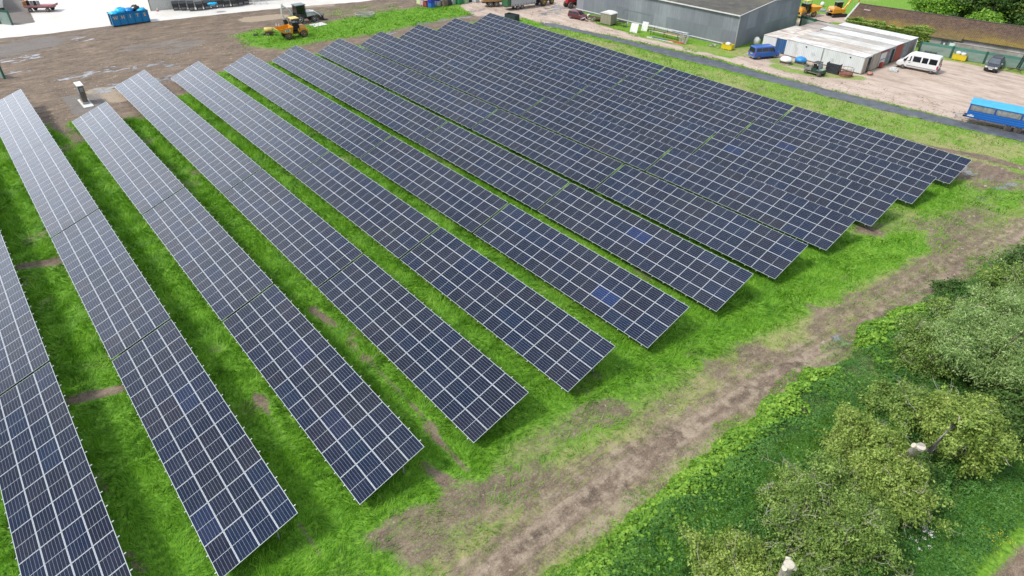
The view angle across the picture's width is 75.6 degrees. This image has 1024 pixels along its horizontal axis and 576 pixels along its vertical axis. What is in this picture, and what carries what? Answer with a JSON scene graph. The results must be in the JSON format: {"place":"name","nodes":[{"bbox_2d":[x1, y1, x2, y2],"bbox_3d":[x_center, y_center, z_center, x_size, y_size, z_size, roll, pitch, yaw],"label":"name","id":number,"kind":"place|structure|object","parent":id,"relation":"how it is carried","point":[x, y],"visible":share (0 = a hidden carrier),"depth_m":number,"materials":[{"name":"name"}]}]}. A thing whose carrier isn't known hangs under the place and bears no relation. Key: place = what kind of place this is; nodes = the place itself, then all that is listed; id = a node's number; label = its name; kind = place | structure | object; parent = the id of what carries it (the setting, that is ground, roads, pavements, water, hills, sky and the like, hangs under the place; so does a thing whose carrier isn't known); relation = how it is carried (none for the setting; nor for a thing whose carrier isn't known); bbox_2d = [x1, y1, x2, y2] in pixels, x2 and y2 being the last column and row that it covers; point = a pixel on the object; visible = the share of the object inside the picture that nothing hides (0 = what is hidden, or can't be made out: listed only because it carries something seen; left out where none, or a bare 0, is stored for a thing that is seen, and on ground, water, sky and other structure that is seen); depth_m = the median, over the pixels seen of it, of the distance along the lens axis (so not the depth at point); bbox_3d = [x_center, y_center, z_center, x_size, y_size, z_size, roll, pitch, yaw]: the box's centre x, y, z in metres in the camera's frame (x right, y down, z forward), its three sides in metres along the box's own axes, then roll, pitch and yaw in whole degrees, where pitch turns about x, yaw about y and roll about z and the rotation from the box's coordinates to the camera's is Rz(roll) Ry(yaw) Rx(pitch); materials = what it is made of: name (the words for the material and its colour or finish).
{"place":"outdoors","nodes":[
{"label":"outdoors","id":0,"kind":"place"},
{"bbox_2d":[148,0,259,10],"bbox_3d":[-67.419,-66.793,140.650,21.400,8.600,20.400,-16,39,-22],"label":"flatbed trailer","id":1,"kind":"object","parent":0,"point":[154,5],"depth_m":132.33,"materials":[{"name":"red metal"}]},
{"bbox_2d":[0,0,1023,575],"bbox_3d":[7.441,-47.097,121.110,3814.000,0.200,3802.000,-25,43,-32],"label":"ground","id":2,"kind":"structure","parent":0,"point":[64,40],"depth_m":49.43,"materials":[{"name":"brown soil"}]},
{"bbox_2d":[0,234,49,395],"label":"solar table","id":3,"kind":"object","parent":2,"relation":"on","point":[19,334],"visible":0.96,"depth_m":45.89,"materials":[{"name":"glass"}]},
{"bbox_2d":[0,89,52,160],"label":"solar table","id":4,"kind":"object","parent":2,"relation":"on","point":[30,124],"visible":1,"depth_m":77.33,"materials":[{"name":"glass"}]},
{"bbox_2d":[22,0,57,12],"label":"maroon flatbed","id":5,"kind":"object","parent":2,"relation":"on","point":[34,5],"visible":1,"depth_m":129.91,"materials":[{"name":"red paint"}]},
{"bbox_2d":[13,138,98,237],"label":"solar table","id":6,"kind":"object","parent":2,"relation":"on","point":[53,203],"visible":0.97,"depth_m":64.75,"materials":[{"name":"glass"}]},
{"bbox_2d":[0,362,132,575],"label":"solar table","id":7,"kind":"object","parent":2,"relation":"on","point":[58,533],"visible":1,"depth_m":35.61,"materials":[{"name":"blue glass"}]},
{"bbox_2d":[72,102,125,144],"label":"solar table","id":8,"kind":"object","parent":2,"relation":"on","point":[104,114],"visible":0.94,"depth_m":78.62,"materials":[{"name":"blue glass"}]},
{"bbox_2d":[52,209,169,359],"bbox_3d":[-32.536,-0.605,53.022,4.560,2.887,20.662,-25,42,-32],"label":"solar table","id":9,"kind":"object","parent":2,"relation":"on","point":[74,236],"visible":1,"depth_m":51.44,"materials":[{"name":"glass"}]},
{"bbox_2d":[106,7,150,26],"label":"blue skip","id":10,"kind":"object","parent":2,"relation":"on","point":[128,18],"visible":0.98,"depth_m":122.33,"materials":[{"name":"paint"}]},
{"bbox_2d":[90,124,183,213],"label":"solar table","id":11,"kind":"object","parent":2,"relation":"on","point":[159,176],"visible":0.98,"depth_m":68.41,"materials":[{"name":"glass"}]},
{"bbox_2d":[115,70,192,130],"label":"solar table","id":12,"kind":"object","parent":2,"relation":"on","point":[159,118],"visible":1,"depth_m":85.38,"materials":[{"name":"glass"}]},
{"bbox_2d":[112,320,297,575],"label":"solar table","id":13,"kind":"object","parent":2,"relation":"on","point":[230,519],"visible":1,"depth_m":37.97,"materials":[{"name":"glass"}]},
{"bbox_2d":[142,188,272,320],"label":"solar table","id":14,"kind":"object","parent":2,"relation":"on","point":[244,285],"visible":0.99,"depth_m":55.12,"materials":[{"name":"glass"}]},
{"bbox_2d":[160,111,260,193],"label":"solar table","id":15,"kind":"object","parent":2,"relation":"on","point":[221,177],"visible":0.99,"depth_m":72.16,"materials":[{"name":"glass"}]},
{"bbox_2d":[171,61,252,118],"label":"solar table","id":16,"kind":"object","parent":2,"relation":"on","point":[204,80],"visible":0.98,"depth_m":88.93,"materials":[{"name":"glass"}]},
{"bbox_2d":[224,53,308,106],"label":"solar table","id":17,"kind":"object","parent":2,"relation":"on","point":[273,84],"visible":0.96,"depth_m":92.67,"materials":[{"name":"glass"}]},
{"bbox_2d":[223,99,328,174],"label":"solar table","id":18,"kind":"object","parent":2,"relation":"on","point":[303,146],"visible":0.99,"depth_m":75.71,"materials":[{"name":"glass"}]},
{"bbox_2d":[273,16,307,39],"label":"site dumper","id":19,"kind":"object","parent":2,"relation":"on","point":[289,30],"visible":1,"depth_m":115.39,"materials":[{"name":"yellow paint"}]},
{"bbox_2d":[223,169,361,286],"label":"solar table","id":20,"kind":"object","parent":2,"relation":"on","point":[331,244],"visible":0.99,"depth_m":58.92,"materials":[{"name":"glass"}]},
{"bbox_2d":[281,2,327,24],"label":"backhoe loader","id":21,"kind":"object","parent":2,"relation":"on","point":[301,12],"visible":0.84,"depth_m":123.63,"materials":[{"name":"white paint"}]},
{"bbox_2d":[272,45,359,95],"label":"solar table","id":22,"kind":"object","parent":2,"relation":"on","point":[324,75],"visible":0.97,"depth_m":96.24,"materials":[{"name":"glass"}]},
{"bbox_2d":[223,284,423,504],"bbox_3d":[-13.208,6.289,43.559,4.560,2.887,20.662,-25,43,-32],"label":"solar table","id":23,"kind":"object","parent":2,"relation":"on","point":[384,449],"visible":0.99,"depth_m":41.72,"materials":[{"name":"glass"}]},
{"bbox_2d":[282,88,390,157],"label":"solar table","id":24,"kind":"object","parent":2,"relation":"on","point":[350,132],"visible":0.94,"depth_m":79.49,"materials":[{"name":"glass"}]},
{"bbox_2d":[317,38,407,84],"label":"solar table","id":25,"kind":"object","parent":2,"relation":"on","point":[380,70],"visible":0.99,"depth_m":99.93,"materials":[{"name":"glass"}]},
{"bbox_2d":[295,151,438,257],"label":"solar table","id":26,"kind":"object","parent":2,"relation":"on","point":[391,216],"visible":0.98,"depth_m":62.42,"materials":[{"name":"glass"}]},
{"bbox_2d":[219,4,556,93],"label":"grass","id":27,"kind":"structure","parent":2,"relation":"on","point":[428,11],"depth_m":122.39,"materials":[{"name":"green plant"}]},
{"bbox_2d":[335,78,445,142],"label":"solar table","id":28,"kind":"object","parent":2,"relation":"on","point":[413,122],"visible":0.95,"depth_m":83.08,"materials":[{"name":"glass"}]},
{"bbox_2d":[359,31,451,75],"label":"solar table","id":29,"kind":"object","parent":2,"relation":"on","point":[413,56],"visible":0.96,"depth_m":103.73,"materials":[{"name":"glass"}]},
{"bbox_2d":[318,254,528,442],"bbox_3d":[-7.203,3.792,47.242,4.560,2.887,20.662,-25,42,-32],"label":"solar table","id":30,"kind":"object","parent":2,"relation":"on","point":[494,387],"visible":1,"depth_m":45.52,"materials":[{"name":"glass"}]},
{"bbox_2d":[360,136,507,231],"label":"solar table","id":31,"kind":"object","parent":2,"relation":"on","point":[464,202],"visible":0.98,"depth_m":66.21,"materials":[{"name":"glass"}]},
{"bbox_2d":[383,69,497,128],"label":"solar table","id":32,"kind":"object","parent":2,"relation":"on","point":[466,110],"visible":0.98,"depth_m":86.78,"materials":[{"name":"glass"}]},
{"bbox_2d":[399,24,491,66],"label":"solar table","id":33,"kind":"object","parent":2,"relation":"on","point":[455,48],"visible":0.91,"depth_m":107.30,"materials":[{"name":"glass"}]},
{"bbox_2d":[436,18,530,56],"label":"solar table","id":34,"kind":"object","parent":2,"relation":"on","point":[498,42],"visible":0.88,"depth_m":111.08,"materials":[{"name":"glass"}]},
{"bbox_2d":[429,60,544,117],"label":"solar table","id":35,"kind":"object","parent":2,"relation":"on","point":[504,94],"visible":0.95,"depth_m":90.58,"materials":[{"name":"glass"}]},
{"bbox_2d":[419,122,568,209],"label":"solar table","id":36,"kind":"object","parent":2,"relation":"on","point":[533,186],"visible":1,"depth_m":69.81,"materials":[{"name":"glass"}]},
{"bbox_2d":[400,227,615,391],"bbox_3d":[-1.246,1.267,50.692,4.560,2.887,20.662,-26,43,-31],"label":"solar table","id":37,"kind":"object","parent":2,"relation":"on","point":[577,340],"visible":0.99,"depth_m":49.04,"materials":[{"name":"glass"}]},
{"bbox_2d":[0,22,1023,575],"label":"grass","id":38,"kind":"structure","parent":2,"relation":"on","point":[116,210],"depth_m":50.95,"materials":[{"name":"green plant"}]},
{"bbox_2d":[0,2,1023,574],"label":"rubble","id":39,"kind":"object","parent":2,"relation":"on","point":[704,368],"visible":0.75,"depth_m":72.19,"materials":[{"name":"grey stone"}]},
{"bbox_2d":[473,13,566,48],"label":"solar table","id":40,"kind":"object","parent":2,"relation":"on","point":[544,38],"visible":0.84,"depth_m":114.71,"materials":[{"name":"glass"}]},
{"bbox_2d":[22,25,1023,575],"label":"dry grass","id":41,"kind":"structure","parent":2,"relation":"on","point":[734,343],"depth_m":52.87,"materials":[{"name":"beige plant"}]},
{"bbox_2d":[471,51,586,103],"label":"solar table","id":42,"kind":"object","parent":2,"relation":"on","point":[554,86],"visible":0.9,"depth_m":94.19,"materials":[{"name":"glass"}]},
{"bbox_2d":[472,109,622,189],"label":"solar table","id":43,"kind":"object","parent":2,"relation":"on","point":[585,166],"visible":0.99,"depth_m":73.53,"materials":[{"name":"glass"}]},
{"bbox_2d":[511,43,626,91],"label":"solar table","id":44,"kind":"object","parent":2,"relation":"on","point":[586,72],"visible":0.87,"depth_m":97.93,"materials":[{"name":"glass"}]},
{"bbox_2d":[473,204,688,347],"bbox_3d":[4.747,-1.276,54.426,4.560,2.887,20.662,-26,43,-31],"label":"solar table","id":45,"kind":"object","parent":2,"relation":"on","point":[534,249],"visible":0.97,"depth_m":52.86,"materials":[{"name":"glass"}]},
{"bbox_2d":[521,97,671,171],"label":"solar table","id":46,"kind":"object","parent":2,"relation":"on","point":[635,149],"visible":0.97,"depth_m":77.31,"materials":[{"name":"glass"}]},
{"bbox_2d":[550,37,664,80],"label":"solar table","id":47,"kind":"object","parent":2,"relation":"on","point":[635,67],"visible":0.86,"depth_m":101.61,"materials":[{"name":"glass"}]},
{"bbox_2d":[566,86,715,153],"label":"solar table","id":48,"kind":"object","parent":2,"relation":"on","point":[676,132],"visible":0.91,"depth_m":81.02,"materials":[{"name":"glass"}]},
{"bbox_2d":[538,183,752,311],"bbox_3d":[10.730,-3.755,57.980,4.560,2.887,20.662,-26,43,-31],"label":"solar table","id":49,"kind":"object","parent":2,"relation":"on","point":[712,281],"visible":0.96,"depth_m":56.50,"materials":[{"name":"glass"}]},
{"bbox_2d":[608,76,755,137],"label":"solar table","id":50,"kind":"object","parent":2,"relation":"on","point":[714,117],"visible":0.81,"depth_m":84.75,"materials":[{"name":"glass"}]},
{"bbox_2d":[576,0,800,47],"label":"grey shed","id":51,"kind":"structure","parent":2,"relation":"on","point":[737,23],"depth_m":116.97,"materials":[{"name":"metal"}]},
{"bbox_2d":[595,164,807,278],"bbox_3d":[16.667,-6.271,61.652,4.560,2.887,20.662,-25,43,-31],"label":"solar table","id":52,"kind":"object","parent":2,"relation":"on","point":[774,254],"visible":0.98,"depth_m":60.23,"materials":[{"name":"glass"}]},
{"bbox_2d":[647,67,793,122],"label":"solar table","id":53,"kind":"object","parent":2,"relation":"on","point":[757,106],"visible":0.85,"depth_m":88.46,"materials":[{"name":"glass"}]},
{"bbox_2d":[676,522,786,575],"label":"hawthorn bush","id":54,"kind":"object","parent":2,"relation":"on","point":[733,553],"visible":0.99,"depth_m":32.25,"materials":[{"name":"green plant"}]},
{"bbox_2d":[543,302,941,575],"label":"bramble undergrowth","id":55,"kind":"object","parent":2,"relation":"on","point":[771,405],"visible":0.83,"depth_m":38.75,"materials":[{"name":"green plant"}]},
{"bbox_2d":[646,147,855,249],"bbox_3d":[22.663,-8.833,65.408,4.560,2.887,20.662,-25,43,-31],"label":"solar table","id":56,"kind":"object","parent":2,"relation":"on","point":[819,226],"visible":0.96,"depth_m":64.05,"materials":[{"name":"glass"}]},
{"bbox_2d":[748,44,779,59],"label":"blue van","id":57,"kind":"object","parent":2,"relation":"on","point":[759,51],"visible":1,"depth_m":107.06,"materials":[{"name":"paint"}]},
{"bbox_2d":[540,22,1023,141],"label":"access road","id":58,"kind":"structure","parent":2,"relation":"on","point":[852,98],"depth_m":95.31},
{"bbox_2d":[541,236,1023,575],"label":"verge undergrowth","id":59,"kind":"object","parent":2,"relation":"on","point":[782,378],"visible":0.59,"depth_m":42.56,"materials":[{"name":"green plant"}]},
{"bbox_2d":[762,26,807,46],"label":"container","id":60,"kind":"object","parent":2,"relation":"on","point":[771,38],"visible":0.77,"depth_m":111.39,"materials":[{"name":"white metal"}]},
{"bbox_2d":[693,132,898,225],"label":"solar table","id":61,"kind":"object","parent":2,"relation":"on","point":[859,202],"visible":0.92,"depth_m":67.75,"materials":[{"name":"glass"}]},
{"bbox_2d":[776,29,818,53],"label":"container","id":62,"kind":"object","parent":2,"relation":"on","point":[781,43],"visible":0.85,"depth_m":110.08,"materials":[{"name":"white metal"}]},
{"bbox_2d":[582,250,1023,575],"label":"nettle undergrowth","id":63,"kind":"object","parent":2,"relation":"on","point":[816,394],"visible":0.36,"depth_m":37.69,"materials":[{"name":"green plant"}]},
{"bbox_2d":[761,532,848,575],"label":"hawthorn bush","id":64,"kind":"object","parent":2,"relation":"on","point":[808,564],"visible":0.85,"depth_m":31.96,"materials":[{"name":"green plant"}]},
{"bbox_2d":[798,0,821,16],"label":"site dumper","id":65,"kind":"object","parent":2,"relation":"on","point":[805,8],"visible":0.76,"depth_m":130.00,"materials":[{"name":"yellow paint"}]},
{"bbox_2d":[751,444,903,564],"bbox_3d":[16.193,11.496,34.603,7.162,4.714,6.579,7,36,10],"label":"hawthorn bush","id":66,"kind":"object","parent":2,"relation":"on","point":[797,488],"visible":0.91,"depth_m":33.68,"materials":[{"name":"green plant"}]},
{"bbox_2d":[784,37,872,73],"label":"container","id":67,"kind":"object","parent":2,"relation":"on","point":[859,62],"visible":0.91,"depth_m":104.11,"materials":[{"name":"white metal"}]},
{"bbox_2d":[736,118,936,203],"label":"solar table","id":68,"kind":"object","parent":2,"relation":"on","point":[846,163],"visible":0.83,"depth_m":71.51,"materials":[{"name":"glass"}]},
{"bbox_2d":[797,34,881,70],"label":"container","id":69,"kind":"object","parent":2,"relation":"on","point":[875,58],"visible":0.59,"depth_m":104.08,"materials":[{"name":"grey metal"}]},
{"bbox_2d":[826,0,859,17],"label":"tracked excavator","id":70,"kind":"object","parent":2,"relation":"on","point":[836,10],"visible":0.83,"depth_m":131.03,"materials":[{"name":"yellow paint"}]},
{"bbox_2d":[807,32,888,67],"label":"container","id":71,"kind":"object","parent":2,"relation":"on","point":[883,56],"visible":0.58,"depth_m":105.31,"materials":[{"name":"grey metal"}]},
{"bbox_2d":[677,363,1020,575],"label":"hedge undergrowth","id":72,"kind":"object","parent":2,"relation":"on","point":[933,468],"visible":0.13,"depth_m":37.33,"materials":[{"name":"green plant"}]},
{"bbox_2d":[797,481,916,575],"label":"hawthorn bush","id":73,"kind":"object","parent":2,"relation":"on","point":[876,546],"visible":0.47,"depth_m":32.54,"materials":[{"name":"green plant"}]},
{"bbox_2d":[819,30,896,63],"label":"container","id":74,"kind":"object","parent":2,"relation":"on","point":[891,52],"visible":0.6,"depth_m":106.53,"materials":[{"name":"grey metal"}]},
{"bbox_2d":[820,26,903,61],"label":"container","id":75,"kind":"object","parent":2,"relation":"on","point":[899,48],"visible":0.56,"depth_m":108.30,"materials":[{"name":"grey metal"}]},
{"bbox_2d":[830,25,911,58],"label":"container","id":76,"kind":"object","parent":2,"relation":"on","point":[907,42],"visible":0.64,"depth_m":109.53,"materials":[{"name":"grey metal"}]},
{"bbox_2d":[776,106,971,184],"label":"solar table","id":77,"kind":"object","parent":2,"relation":"on","point":[946,167],"visible":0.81,"depth_m":75.20,"materials":[{"name":"glass"}]},
{"bbox_2d":[812,401,940,485],"bbox_3d":[20.125,9.419,37.555,5.638,4.750,6.491,-25,43,-32],"label":"hawthorn bush","id":78,"kind":"object","parent":2,"relation":"on","point":[853,424],"visible":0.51,"depth_m":37.38,"materials":[{"name":"green plant"}]},
{"bbox_2d":[838,22,918,55],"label":"container","id":79,"kind":"object","parent":2,"relation":"on","point":[914,39],"visible":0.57,"depth_m":110.95,"materials":[{"name":"grey metal"}]},
{"bbox_2d":[854,366,936,437],"bbox_3d":[24.572,7.316,41.373,5.496,3.819,5.500,-25,43,-32],"label":"elder bush","id":80,"kind":"object","parent":2,"relation":"on","point":[902,411],"visible":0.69,"depth_m":41.08,"materials":[{"name":"green plant"}]},
{"bbox_2d":[844,428,962,538],"bbox_3d":[20.796,10.620,36.116,5.470,4.445,6.660,4,35,5],"label":"hawthorn bush","id":81,"kind":"object","parent":2,"relation":"on","point":[897,485],"visible":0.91,"depth_m":34.87,"materials":[{"name":"green plant"}]},
{"bbox_2d":[895,51,942,73],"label":"white minibus","id":82,"kind":"object","parent":2,"relation":"on","point":[930,63],"visible":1,"depth_m":101.82,"materials":[{"name":"paint"}]},
{"bbox_2d":[844,3,1023,52],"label":"mossy barn","id":83,"kind":"structure","parent":2,"relation":"on","point":[989,34],"depth_m":111.60,"materials":[{"name":"concrete"}]},
{"bbox_2d":[845,16,935,45],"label":"ivy","id":84,"kind":"object","parent":83,"relation":"attached to","point":[925,31],"visible":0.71,"depth_m":114.20,"materials":[{"name":"green plant"}]},
{"bbox_2d":[907,0,970,15],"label":"shrub","id":85,"kind":"object","parent":2,"relation":"on","point":[942,7],"visible":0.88,"depth_m":130.23,"materials":[{"name":"green plant"}]},
{"bbox_2d":[891,310,990,381],"bbox_3d":[28.930,4.005,45.056,6.224,5.055,6.010,13,37,17],"label":"hawthorn bush","id":86,"kind":"object","parent":2,"relation":"on","point":[923,356],"visible":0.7,"depth_m":44.27,"materials":[{"name":"green plant"}]},
{"bbox_2d":[869,390,1023,575],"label":"corner undergrowth","id":87,"kind":"object","parent":2,"relation":"on","point":[1012,515],"visible":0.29,"depth_m":35.69,"materials":[{"name":"green plant"}]},
{"bbox_2d":[928,276,979,301],"bbox_3d":[35.339,0.236,52.841,3.424,2.259,3.797,-25,43,-32],"label":"bramble bush","id":88,"kind":"object","parent":2,"relation":"on","point":[942,286],"visible":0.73,"depth_m":52.60,"materials":[{"name":"green plant"}]},
{"bbox_2d":[904,376,1023,480],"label":"bush","id":89,"kind":"object","parent":2,"relation":"on","point":[971,434],"visible":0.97,"depth_m":37.14,"materials":[{"name":"green plant"}]},
{"bbox_2d":[923,285,1013,338],"bbox_3d":[33.555,1.924,48.448,5.903,4.605,6.114,-25,43,-32],"label":"hawthorn bush","id":90,"kind":"object","parent":2,"relation":"on","point":[931,303],"visible":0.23,"depth_m":48.44,"materials":[{"name":"green plant"}]},
{"bbox_2d":[916,294,1023,392],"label":"willow tree","id":91,"kind":"object","parent":2,"relation":"on","point":[967,334],"visible":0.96,"depth_m":42.18,"materials":[{"name":"green plant"}]},
{"bbox_2d":[918,41,1023,69],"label":"fence","id":92,"kind":"object","parent":2,"relation":"on","point":[982,57],"visible":0.83,"depth_m":106.98,"materials":[{"name":"green metal"}]},
{"bbox_2d":[948,0,1017,17],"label":"broadleaf tree","id":93,"kind":"object","parent":2,"relation":"on","point":[962,13],"visible":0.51,"depth_m":127.89,"materials":[{"name":"green plant"}]},
{"bbox_2d":[965,7,1008,23],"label":"shrub","id":94,"kind":"object","parent":2,"relation":"on","point":[989,15],"visible":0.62,"depth_m":122.56,"materials":[{"name":"green plant"}]},
{"bbox_2d":[953,42,1023,56],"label":"concrete wall","id":95,"kind":"structure","parent":2,"relation":"on","point":[991,50],"depth_m":106.75,"materials":[{"name":"grey concrete"}]},
{"bbox_2d":[954,97,1023,133],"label":"blue passenger trailer","id":96,"kind":"object","parent":2,"relation":"on","point":[1008,116],"visible":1,"depth_m":82.54,"materials":[{"name":"paint"}]},
{"bbox_2d":[958,372,1023,452],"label":"hazel bush","id":97,"kind":"object","parent":2,"relation":"on","point":[1013,409],"visible":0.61,"depth_m":40.11,"materials":[{"name":"green plant"}]},
{"bbox_2d":[963,281,1023,336],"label":"willow tree","id":98,"kind":"object","parent":2,"relation":"on","point":[1006,301],"visible":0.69,"depth_m":46.25,"materials":[{"name":"green plant"}]},
{"bbox_2d":[964,0,1023,23],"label":"broadleaf tree","id":99,"kind":"object","parent":2,"relation":"on","point":[1000,5],"visible":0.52,"depth_m":124.45,"materials":[{"name":"green plant"}]},
{"bbox_2d":[983,54,1004,72],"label":"dark car","id":100,"kind":"object","parent":2,"relation":"on","point":[995,63],"visible":1,"depth_m":102.57,"materials":[{"name":"grey paint"}]},
{"bbox_2d":[970,248,1023,308],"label":"hawthorn bush","id":101,"kind":"object","parent":2,"relation":"on","point":[1001,278],"visible":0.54,"depth_m":51.22,"materials":[{"name":"green plant"}]},
{"bbox_2d":[992,240,1023,272],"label":"bramble bush","id":102,"kind":"object","parent":2,"relation":"on","point":[1012,256],"visible":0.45,"depth_m":55.51,"materials":[{"name":"green plant"}]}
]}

